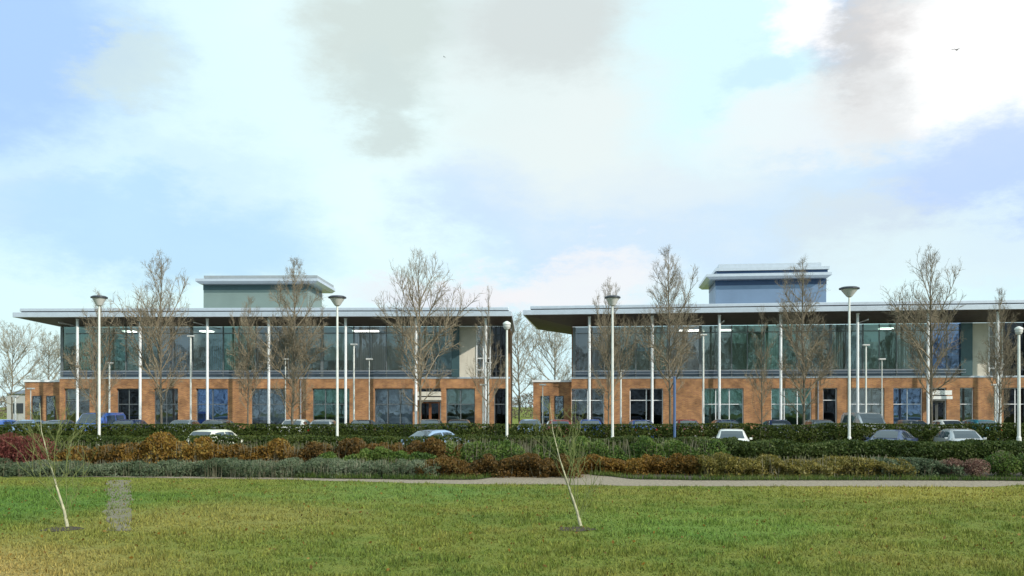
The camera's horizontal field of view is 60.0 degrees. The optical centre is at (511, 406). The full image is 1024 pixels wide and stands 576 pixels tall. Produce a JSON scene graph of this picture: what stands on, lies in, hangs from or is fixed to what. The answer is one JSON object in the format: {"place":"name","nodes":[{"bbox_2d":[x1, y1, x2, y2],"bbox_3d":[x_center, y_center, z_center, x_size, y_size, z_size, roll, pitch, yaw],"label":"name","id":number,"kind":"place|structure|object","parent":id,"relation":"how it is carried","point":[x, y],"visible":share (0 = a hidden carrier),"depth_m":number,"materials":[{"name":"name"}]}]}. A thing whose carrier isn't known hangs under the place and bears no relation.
{"place":"outdoors","nodes":[
{"label":"outdoors","id":0,"kind":"place"},
{"bbox_2d":[102,480,134,530],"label":"path","id":1,"kind":"structure","parent":0,"point":[121,502],"depth_m":15.02,"materials":[{"name":"grey concrete"}]},
{"bbox_2d":[188,429,241,443],"bbox_3d":[-15.333,1.908,46.300,2.040,1.460,3.924,0,0,14],"label":"parked car","id":2,"kind":"object","parent":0,"point":[207,432],"visible":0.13,"depth_m":45.10,"materials":[{"name":"beige paint"}]},
{"bbox_2d":[401,429,468,443],"bbox_3d":[-3.875,1.923,46.300,2.040,1.430,4.524,0,0,38],"label":"parked car","id":3,"kind":"object","parent":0,"point":[430,432],"visible":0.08,"depth_m":45.48,"materials":[{"name":"paint"}]},
{"bbox_2d":[0,478,1022,575],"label":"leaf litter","id":4,"kind":"object","parent":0,"point":[311,566],"visible":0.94,"depth_m":12.95,"materials":[{"name":"plant"}]},
{"bbox_2d":[0,407,1023,575],"bbox_3d":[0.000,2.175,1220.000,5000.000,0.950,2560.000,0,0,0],"label":"ground","id":5,"kind":"structure","parent":0,"point":[363,539],"depth_m":12.25,"materials":[{"name":"green plant"}]},
{"bbox_2d":[5,390,24,420],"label":"distant building","id":6,"kind":"structure","parent":5,"relation":"on","point":[20,403],"depth_m":140.00,"materials":[{"name":"white"}]},
{"bbox_2d":[0,321,59,419],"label":"bare tree","id":7,"kind":"object","parent":5,"relation":"on","point":[5,344],"visible":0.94,"depth_m":88.07,"materials":[{"name":"brown plant"}]},
{"bbox_2d":[9,328,59,386],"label":"bare tree","id":8,"kind":"object","parent":5,"relation":"on","point":[55,356],"visible":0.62,"depth_m":90.00,"materials":[{"name":"brown plant"}]},
{"bbox_2d":[5,392,97,526],"bbox_3d":[-6.475,0.707,12.517,1.243,2.058,0.808,0,0,-23],"label":"sapling","id":9,"kind":"object","parent":5,"relation":"on","point":[62,507],"visible":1,"depth_m":12.52,"materials":[{"name":"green plant"}]},
{"bbox_2d":[61,289,124,423],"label":"bare tree","id":10,"kind":"object","parent":5,"relation":"on","point":[92,334],"visible":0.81,"depth_m":52.47,"materials":[{"name":"brown plant"}]},
{"bbox_2d":[90,295,107,444],"bbox_3d":[-22.943,-1.734,49.300,0.900,8.868,0.900,0,0,0],"label":"street lamp","id":11,"kind":"object","parent":5,"relation":"on","point":[99,300],"visible":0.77,"depth_m":49.24,"materials":[{"name":"metal"}]},
{"bbox_2d":[105,249,192,429],"bbox_3d":[-21.396,-3.458,52.450,4.805,11.872,4.657,0,0,27],"label":"bare tree","id":12,"kind":"object","parent":5,"relation":"on","point":[153,335],"visible":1,"depth_m":52.38,"materials":[{"name":"brown plant"}]},
{"bbox_2d":[226,295,277,425],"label":"bare tree","id":13,"kind":"object","parent":5,"relation":"on","point":[248,345],"visible":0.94,"depth_m":52.56,"materials":[{"name":"brown plant"}]},
{"bbox_2d":[13,275,514,432],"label":"office building","id":14,"kind":"structure","parent":5,"relation":"on","point":[216,393],"depth_m":65.79,"materials":[{"name":"brick"},{"name":"glass"},{"name":"white metal"}]},
{"bbox_2d":[32,396,40,419],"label":"window","id":15,"kind":"structure","parent":14,"relation":"in","point":[36,408],"depth_m":66.60,"materials":[{"name":"grey glass"}]},
{"bbox_2d":[46,396,54,420],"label":"window","id":16,"kind":"structure","parent":14,"relation":"in","point":[50,407],"depth_m":66.58,"materials":[{"name":"grey glass"}]},
{"bbox_2d":[65,389,89,419],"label":"window","id":17,"kind":"structure","parent":14,"relation":"in","point":[72,395],"depth_m":66.27,"materials":[{"name":"grey glass"}]},
{"bbox_2d":[118,389,138,418],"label":"window","id":18,"kind":"structure","parent":14,"relation":"in","point":[128,399],"depth_m":66.13,"materials":[{"name":"black glass"}]},
{"bbox_2d":[155,391,177,424],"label":"window","id":19,"kind":"structure","parent":14,"relation":"in","point":[166,404],"depth_m":66.05,"materials":[{"name":"grey glass"}]},
{"bbox_2d":[197,389,227,420],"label":"window","id":20,"kind":"structure","parent":14,"relation":"in","point":[201,397],"depth_m":66.05,"materials":[{"name":"blue glass"}]},
{"bbox_2d":[252,388,284,423],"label":"window","id":21,"kind":"structure","parent":14,"relation":"in","point":[257,397],"depth_m":65.97,"materials":[{"name":"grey glass"}]},
{"bbox_2d":[313,388,348,419],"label":"window","id":22,"kind":"structure","parent":14,"relation":"in","point":[331,397],"depth_m":65.87,"materials":[{"name":"green glass"}]},
{"bbox_2d":[375,388,412,432],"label":"window","id":23,"kind":"structure","parent":14,"relation":"in","point":[394,395],"depth_m":65.77,"materials":[{"name":"grey glass"}]},
{"bbox_2d":[421,402,429,419],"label":"door","id":24,"kind":"structure","parent":14,"relation":"in","point":[425,406],"depth_m":65.57,"materials":[{"name":"brown metal"}]},
{"bbox_2d":[430,402,439,418],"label":"door","id":25,"kind":"structure","parent":14,"relation":"in","point":[434,406],"depth_m":65.55,"materials":[{"name":"black glass"}]},
{"bbox_2d":[446,388,474,424],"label":"window","id":26,"kind":"structure","parent":14,"relation":"in","point":[449,397],"depth_m":65.66,"materials":[{"name":"teal glass"}]},
{"bbox_2d":[476,326,490,376],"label":"stair window","id":27,"kind":"structure","parent":14,"relation":"in","point":[483,326],"depth_m":65.29,"materials":[{"name":"white metal"}]},
{"bbox_2d":[491,326,505,376],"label":"stair window","id":28,"kind":"structure","parent":14,"relation":"in","point":[499,333],"depth_m":65.33,"materials":[{"name":"black glass"}]},
{"bbox_2d":[494,388,505,429],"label":"window","id":29,"kind":"structure","parent":14,"relation":"in","point":[500,396],"depth_m":65.55,"materials":[{"name":"black glass"}]},
{"bbox_2d":[0,391,532,418],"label":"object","id":30,"kind":"object","parent":5,"relation":"on","point":[514,403],"visible":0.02,"depth_m":176.25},
{"bbox_2d":[247,256,335,428],"bbox_3d":[-12.605,-3.261,52.259,4.404,11.501,4.644,0,0,21],"label":"bare tree","id":31,"kind":"object","parent":5,"relation":"on","point":[293,347],"visible":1,"depth_m":52.20,"materials":[{"name":"brown plant"}]},
{"bbox_2d":[328,295,345,435],"bbox_3d":[-9.711,-1.734,49.300,1.000,8.868,1.000,0,0,0],"label":"street lamp","id":32,"kind":"object","parent":5,"relation":"on","point":[337,300],"visible":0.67,"depth_m":49.24,"materials":[{"name":"white metal"}]},
{"bbox_2d":[370,247,483,426],"bbox_3d":[-5.021,-3.568,53.126,6.231,12.100,5.814,0,0,-40],"label":"bare tree","id":33,"kind":"object","parent":5,"relation":"on","point":[408,335],"visible":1,"depth_m":52.71,"materials":[{"name":"brown plant"}]},
{"bbox_2d":[465,287,512,423],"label":"bare tree","id":34,"kind":"object","parent":5,"relation":"on","point":[489,368],"visible":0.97,"depth_m":52.59,"materials":[{"name":"brown plant"}]},
{"bbox_2d":[503,321,510,436],"bbox_3d":[-0.285,-1.021,49.300,0.460,7.442,0.453,0,0,0],"label":"street lamp","id":35,"kind":"object","parent":5,"relation":"on","point":[506,325],"visible":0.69,"depth_m":49.24,"materials":[{"name":"white metal"}]},
{"bbox_2d":[0,422,1023,451],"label":"hedge","id":36,"kind":"object","parent":5,"relation":"on","point":[920,432],"visible":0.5,"depth_m":49.95,"materials":[{"name":"green plant"}]},
{"bbox_2d":[490,306,547,422],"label":"bare tree","id":37,"kind":"object","parent":5,"relation":"on","point":[523,340],"visible":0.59,"depth_m":83.92,"materials":[{"name":"brown plant"}]},
{"bbox_2d":[517,324,571,387],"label":"bare tree","id":38,"kind":"object","parent":5,"relation":"on","point":[554,366],"visible":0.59,"depth_m":87.67,"materials":[{"name":"brown plant"}]},
{"bbox_2d":[523,395,603,525],"bbox_3d":[0.793,0.762,12.757,1.159,1.948,0.810,0,0,19],"label":"sapling","id":39,"kind":"object","parent":5,"relation":"on","point":[573,444],"visible":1,"depth_m":12.65,"materials":[{"name":"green plant"}]},
{"bbox_2d":[604,295,620,436],"bbox_3d":[5.585,-1.734,49.300,0.900,8.868,0.900,0,0,0],"label":"street lamp","id":40,"kind":"object","parent":5,"relation":"on","point":[612,300],"visible":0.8,"depth_m":49.25,"materials":[{"name":"metal"}]},
{"bbox_2d":[587,278,641,423],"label":"bare tree","id":41,"kind":"object","parent":5,"relation":"on","point":[604,329],"visible":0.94,"depth_m":52.54,"materials":[{"name":"brown plant"}]},
{"bbox_2d":[624,243,704,424],"bbox_3d":[9.334,-3.567,52.608,4.786,12.087,4.470,0,0,-22],"label":"bare tree","id":42,"kind":"object","parent":5,"relation":"on","point":[682,351],"visible":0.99,"depth_m":52.33,"materials":[{"name":"brown plant"}]},
{"bbox_2d":[673,377,675,437],"bbox_3d":[9.053,0.518,49.400,0.160,4.364,0.156,0,0,0],"label":"banner post","id":43,"kind":"object","parent":5,"relation":"on","point":[674,406],"visible":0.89,"depth_m":49.34,"materials":[{"name":"grey metal"}]},
{"bbox_2d":[742,306,777,424],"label":"bare tree","id":44,"kind":"object","parent":5,"relation":"on","point":[762,376],"visible":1,"depth_m":52.51,"materials":[{"name":"brown plant"}]},
{"bbox_2d":[523,262,1023,439],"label":"office building","id":45,"kind":"structure","parent":5,"relation":"on","point":[739,294],"depth_m":64.70,"materials":[{"name":"brick"}]},
{"bbox_2d":[541,396,549,423],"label":"window","id":46,"kind":"structure","parent":45,"relation":"in","point":[547,398],"depth_m":66.79,"materials":[{"name":"grey glass"}]},
{"bbox_2d":[555,396,563,418],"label":"window","id":47,"kind":"structure","parent":45,"relation":"in","point":[559,400],"depth_m":66.68,"materials":[{"name":"blue glass"}]},
{"bbox_2d":[630,388,662,426],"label":"window","id":48,"kind":"structure","parent":45,"relation":"in","point":[640,398],"depth_m":65.63,"materials":[{"name":"black glass"}]},
{"bbox_2d":[704,388,742,422],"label":"window","id":49,"kind":"structure","parent":45,"relation":"in","point":[712,393],"depth_m":65.02,"materials":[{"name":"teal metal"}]},
{"bbox_2d":[771,388,810,423],"bbox_3d":[20.254,0.535,64.471,2.836,3.730,0.120,0,0,7],"label":"window","id":50,"kind":"structure","parent":45,"relation":"in","point":[774,398],"depth_m":64.50,"materials":[{"name":"glass"}]},
{"bbox_2d":[823,388,835,422],"bbox_3d":[22.941,0.085,64.138,0.983,2.830,0.144,0,0,2],"label":"window","id":51,"kind":"structure","parent":45,"relation":"in","point":[829,395],"depth_m":64.14,"materials":[{"name":"black glass"}]},
{"bbox_2d":[851,388,883,417],"bbox_3d":[25.439,0.535,63.880,2.519,3.730,0.120,0,0,7],"label":"window","id":52,"kind":"structure","parent":45,"relation":"in","point":[870,391],"depth_m":63.88,"materials":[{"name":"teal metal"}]},
{"bbox_2d":[893,388,921,419],"bbox_3d":[28.289,0.535,63.528,2.012,3.730,0.070,0,0,6],"label":"window","id":53,"kind":"structure","parent":45,"relation":"in","point":[893,388],"depth_m":63.49,"materials":[{"name":"white metal"}]},
{"bbox_2d":[937,401,944,419],"bbox_3d":[30.521,0.890,63.174,0.540,2.560,0.061,0,0,3],"label":"door","id":54,"kind":"structure","parent":45,"relation":"in","point":[940,404],"depth_m":63.16,"materials":[{"name":"black glass"}]},
{"bbox_2d":[988,323,1002,375],"bbox_3d":[34.138,-4.037,62.636,0.985,3.725,0.100,0,0,7],"label":"stair window","id":55,"kind":"structure","parent":45,"relation":"in","point":[989,368],"depth_m":62.64,"materials":[{"name":"grey glass"}]},
{"bbox_2d":[1003,323,1023,374],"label":"stair window","id":56,"kind":"structure","parent":45,"relation":"in","point":[1013,325],"depth_m":62.50,"materials":[{"name":"black glass"}]},
{"bbox_2d":[1004,388,1023,436],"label":"window","id":57,"kind":"structure","parent":45,"relation":"in","point":[1011,418],"depth_m":62.72,"materials":[{"name":"glass"}]},
{"bbox_2d":[769,255,843,434],"bbox_3d":[17.391,-3.312,52.721,4.670,11.591,5.252,0,0,-9],"label":"bare tree","id":58,"kind":"object","parent":5,"relation":"on","point":[810,349],"visible":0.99,"depth_m":52.51,"materials":[{"name":"brown plant"}]},
{"bbox_2d":[839,286,859,439],"bbox_3d":[18.745,-1.983,49.300,1.100,9.366,1.100,0,0,0],"label":"street lamp","id":59,"kind":"object","parent":5,"relation":"on","point":[848,291],"visible":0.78,"depth_m":49.24,"materials":[{"name":"white metal"}]},
{"bbox_2d":[880,244,966,429],"bbox_3d":[24.615,-3.618,53.135,4.902,12.191,5.058,0,0,22],"label":"bare tree","id":60,"kind":"object","parent":5,"relation":"on","point":[900,314],"visible":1,"depth_m":52.44,"materials":[{"name":"brown plant"}]},
{"bbox_2d":[976,287,1023,425],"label":"bare tree","id":61,"kind":"object","parent":5,"relation":"on","point":[997,359],"visible":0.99,"depth_m":52.41,"materials":[{"name":"brown plant"}]},
{"bbox_2d":[1014,326,1023,440],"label":"street lamp","id":62,"kind":"object","parent":5,"relation":"on","point":[1019,330],"visible":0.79,"depth_m":49.24,"materials":[{"name":"white metal"}]},
{"bbox_2d":[0,0,1023,406],"label":"sky","id":63,"kind":"structure","parent":0,"point":[545,152],"materials":[{"name":"blue"}]},
{"bbox_2d":[2,474,1023,486],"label":"path","id":64,"kind":"structure","parent":0,"point":[608,480],"depth_m":20.03,"materials":[{"name":"grey concrete"}]},
{"bbox_2d":[159,469,1023,480],"bbox_3d":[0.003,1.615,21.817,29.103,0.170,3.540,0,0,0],"label":"long grass","id":65,"kind":"structure","parent":0,"point":[752,477],"depth_m":20.49,"materials":[{"name":"green plant"}]},
{"bbox_2d":[0,432,29,463],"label":"shrub","id":66,"kind":"object","parent":65,"relation":"on","point":[6,449],"visible":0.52,"depth_m":23.16,"materials":[{"name":"red plant"}]},
{"bbox_2d":[11,433,58,462],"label":"shrub","id":67,"kind":"object","parent":65,"relation":"on","point":[24,449],"visible":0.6,"depth_m":23.03,"materials":[{"name":"red plant"}]},
{"bbox_2d":[0,457,221,477],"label":"ground cover","id":68,"kind":"object","parent":65,"relation":"on","point":[167,468],"visible":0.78,"depth_m":21.55,"materials":[{"name":"green plant"}]},
{"bbox_2d":[47,431,302,463],"bbox_3d":[-8.990,1.263,24.004,6.767,1.211,2.086,0,0,0],"label":"ground cover","id":69,"kind":"object","parent":65,"relation":"on","point":[158,447],"visible":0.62,"depth_m":23.50,"materials":[{"name":"orange plant"}]},
{"bbox_2d":[3,434,531,461],"bbox_3d":[-8.242,1.426,27.004,17.914,1.200,1.180,0,0,0],"label":"hedge","id":70,"kind":"object","parent":65,"relation":"on","point":[291,439],"visible":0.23,"depth_m":26.80,"materials":[{"name":"green plant"}]},
{"bbox_2d":[202,457,441,478],"bbox_3d":[-4.544,1.505,21.693,5.788,0.568,2.075,0,0,0],"label":"ground cover","id":71,"kind":"object","parent":65,"relation":"on","point":[271,467],"visible":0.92,"depth_m":21.26,"materials":[{"name":"green plant"}]},
{"bbox_2d":[284,436,462,461],"bbox_3d":[-3.677,1.322,23.995,4.733,1.051,2.043,0,0,0],"label":"ground cover","id":72,"kind":"object","parent":65,"relation":"on","point":[356,445],"visible":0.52,"depth_m":23.53,"materials":[{"name":"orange plant"}]},
{"bbox_2d":[317,446,436,463],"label":"ground cover","id":73,"kind":"object","parent":65,"relation":"on","point":[375,454],"visible":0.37,"depth_m":22.65,"materials":[{"name":"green plant"}]},
{"bbox_2d":[415,452,584,478],"bbox_3d":[-0.317,1.461,21.921,4.102,0.634,2.195,0,0,0],"label":"ground cover","id":74,"kind":"object","parent":65,"relation":"on","point":[529,464],"visible":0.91,"depth_m":21.30,"materials":[{"name":"orange plant"}]},
{"bbox_2d":[444,435,730,462],"bbox_3d":[2.006,1.318,24.186,7.674,1.086,2.165,0,0,0],"label":"ground cover","id":75,"kind":"object","parent":65,"relation":"on","point":[471,452],"visible":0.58,"depth_m":23.72,"materials":[{"name":"green plant"}]},
{"bbox_2d":[526,435,738,452],"bbox_3d":[3.601,1.417,26.600,6.383,1.142,1.173,0,0,0],"label":"hedge","id":76,"kind":"object","parent":65,"relation":"on","point":[619,440],"visible":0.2,"depth_m":26.36,"materials":[{"name":"green plant"}]},
{"bbox_2d":[576,453,700,475],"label":"ground cover","id":77,"kind":"object","parent":65,"relation":"on","point":[674,463],"visible":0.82,"depth_m":22.14,"materials":[{"name":"orange plant"}]},
{"bbox_2d":[695,452,919,477],"bbox_3d":[7.061,1.465,22.002,5.053,0.666,2.428,0,0,0],"label":"ground cover","id":78,"kind":"object","parent":65,"relation":"on","point":[722,464],"visible":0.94,"depth_m":21.39,"materials":[{"name":"plant"}]},
{"bbox_2d":[688,438,1023,470],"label":"hedge","id":79,"kind":"object","parent":65,"relation":"on","point":[966,449],"visible":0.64,"depth_m":23.81,"materials":[{"name":"green plant"}]},
{"bbox_2d":[870,457,964,476],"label":"ground cover","id":80,"kind":"object","parent":65,"relation":"on","point":[927,467],"visible":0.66,"depth_m":21.38,"materials":[{"name":"green plant"}]},
{"bbox_2d":[940,457,965,475],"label":"shrub","id":81,"kind":"object","parent":65,"relation":"on","point":[951,461],"visible":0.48,"depth_m":21.37,"materials":[{"name":"red plant"}]},
{"bbox_2d":[960,458,990,476],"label":"shrub","id":82,"kind":"object","parent":65,"relation":"on","point":[975,467],"visible":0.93,"depth_m":21.19,"materials":[{"name":"pink plant"}]},
{"bbox_2d":[982,450,1022,476],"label":"shrub","id":83,"kind":"object","parent":65,"relation":"on","point":[1002,464],"visible":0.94,"depth_m":21.34,"materials":[{"name":"green plant"}]},
{"bbox_2d":[715,429,751,440],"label":"parked car","id":84,"kind":"object","parent":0,"point":[740,434],"visible":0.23,"depth_m":45.71,"materials":[{"name":"white paint"}]},
{"bbox_2d":[865,429,917,440],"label":"parked car","id":85,"kind":"object","parent":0,"point":[889,434],"visible":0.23,"depth_m":45.85,"materials":[{"name":"blue paint"}]},
{"bbox_2d":[933,429,986,441],"bbox_3d":[23.451,1.908,46.300,2.040,1.460,3.924,0,0,8],"label":"parked car","id":86,"kind":"object","parent":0,"point":[952,434],"visible":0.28,"depth_m":45.82,"materials":[{"name":"silver paint"}]},
{"label":"car park","id":87,"kind":"structure","parent":0,"visible":0},
{"bbox_2d":[11,420,44,430],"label":"parked car","id":88,"kind":"object","parent":87,"relation":"on","point":[27,421],"visible":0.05,"depth_m":57.16,"materials":[{"name":"paint"}]},
{"bbox_2d":[40,420,74,430],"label":"parked car","id":89,"kind":"object","parent":87,"relation":"on","point":[56,421],"visible":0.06,"depth_m":56.54,"materials":[{"name":"grey paint"}]},
{"bbox_2d":[73,412,125,430],"bbox_3d":[-26.847,1.342,57.600,2.040,1.900,4.624,0,0,0],"label":"parked car","id":90,"kind":"object","parent":87,"relation":"on","point":[109,417],"visible":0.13,"depth_m":56.76,"materials":[{"name":"blue paint"}]},
{"bbox_2d":[110,419,147,429],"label":"parked car","id":91,"kind":"object","parent":87,"relation":"on","point":[131,421],"visible":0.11,"depth_m":56.30,"materials":[{"name":"blue paint"}]},
{"bbox_2d":[164,420,199,430],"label":"parked car","id":92,"kind":"object","parent":87,"relation":"on","point":[184,422],"visible":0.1,"depth_m":57.16,"materials":[{"name":"silver paint"}]},
{"bbox_2d":[187,335,194,419],"bbox_3d":[-21.224,-1.171,58.600,0.440,7.043,0.240,0,0,0],"label":"lamp post","id":93,"kind":"object","parent":87,"relation":"on","point":[190,336],"visible":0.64,"depth_m":58.55,"materials":[{"name":"white metal"}]},
{"bbox_2d":[199,419,239,430],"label":"parked car","id":94,"kind":"object","parent":87,"relation":"on","point":[216,421],"visible":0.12,"depth_m":56.21,"materials":[{"name":"grey paint"}]},
{"bbox_2d":[277,419,309,434],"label":"parked car","id":95,"kind":"object","parent":87,"relation":"on","point":[299,421],"visible":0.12,"depth_m":57.13,"materials":[{"name":"white paint"}]},
{"bbox_2d":[308,419,340,431],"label":"parked car","id":96,"kind":"object","parent":87,"relation":"on","point":[324,421],"visible":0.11,"depth_m":56.14,"materials":[{"name":"silver paint"}]},
{"bbox_2d":[350,344,357,419],"bbox_3d":[-10.443,-0.897,58.600,0.440,6.493,0.240,0,0,0],"label":"lamp post","id":97,"kind":"object","parent":87,"relation":"on","point":[353,380],"visible":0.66,"depth_m":58.55,"materials":[{"name":"white metal"}]},
{"bbox_2d":[351,420,378,430],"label":"parked car","id":98,"kind":"object","parent":87,"relation":"on","point":[364,422],"visible":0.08,"depth_m":57.15,"materials":[{"name":"black paint"}]},
{"bbox_2d":[517,419,543,431],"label":"parked car","id":99,"kind":"object","parent":87,"relation":"on","point":[530,421],"visible":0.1,"depth_m":57.13,"materials":[{"name":"paint"}]},
{"bbox_2d":[579,419,601,436],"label":"parked car","id":100,"kind":"object","parent":87,"relation":"on","point":[590,421],"visible":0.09,"depth_m":57.13,"materials":[{"name":"blue paint"}]},
{"bbox_2d":[676,419,703,435],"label":"parked car","id":101,"kind":"object","parent":87,"relation":"on","point":[686,421],"visible":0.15,"depth_m":57.14,"materials":[{"name":"red paint"}]},
{"bbox_2d":[700,334,706,427],"bbox_3d":[12.642,-1.214,58.600,0.440,7.128,0.240,0,0,0],"label":"lamp post","id":102,"kind":"object","parent":87,"relation":"on","point":[703,383],"visible":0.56,"depth_m":58.55,"materials":[{"name":"metal"}]},
{"bbox_2d":[707,419,738,435],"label":"parked car","id":103,"kind":"object","parent":87,"relation":"on","point":[725,421],"visible":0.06,"depth_m":56.26,"materials":[{"name":"blue paint"}]},
{"bbox_2d":[756,420,796,436],"bbox_3d":[17.247,1.577,57.600,2.040,1.430,4.524,0,0,-1],"label":"parked car","id":104,"kind":"object","parent":87,"relation":"on","point":[777,422],"visible":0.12,"depth_m":57.12,"materials":[{"name":"blue paint"}]},
{"bbox_2d":[805,419,835,439],"bbox_3d":[19.740,1.562,57.600,2.040,1.460,3.924,0,0,0],"label":"parked car","id":105,"kind":"object","parent":87,"relation":"on","point":[813,421],"visible":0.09,"depth_m":56.30,"materials":[{"name":"grey paint"}]},
{"bbox_2d":[840,412,884,440],"bbox_3d":[22.940,1.342,57.600,2.040,1.900,4.624,0,0,2],"label":"parked car","id":106,"kind":"object","parent":87,"relation":"on","point":[865,417],"visible":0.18,"depth_m":56.69,"materials":[{"name":"silver paint"}]},
{"bbox_2d":[862,344,869,411],"bbox_3d":[23.381,-0.876,58.600,0.440,6.451,0.240,0,0,0],"label":"lamp post","id":107,"kind":"object","parent":87,"relation":"on","point":[865,345],"visible":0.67,"depth_m":58.55,"materials":[{"name":"metal"}]},
{"bbox_2d":[895,420,929,429],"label":"parked car","id":108,"kind":"object","parent":87,"relation":"on","point":[911,421],"visible":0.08,"depth_m":56.54,"materials":[{"name":"grey paint"}]},
{"bbox_2d":[929,420,967,428],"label":"parked car","id":109,"kind":"object","parent":87,"relation":"on","point":[942,422],"visible":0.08,"depth_m":57.16,"materials":[{"name":"white paint"}]},
{"bbox_2d":[962,419,1001,436],"bbox_3d":[30.005,1.562,57.600,2.040,1.460,3.924,0,0,-1],"label":"parked car","id":110,"kind":"object","parent":87,"relation":"on","point":[978,421],"visible":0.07,"depth_m":56.33,"materials":[{"name":"teal paint"}]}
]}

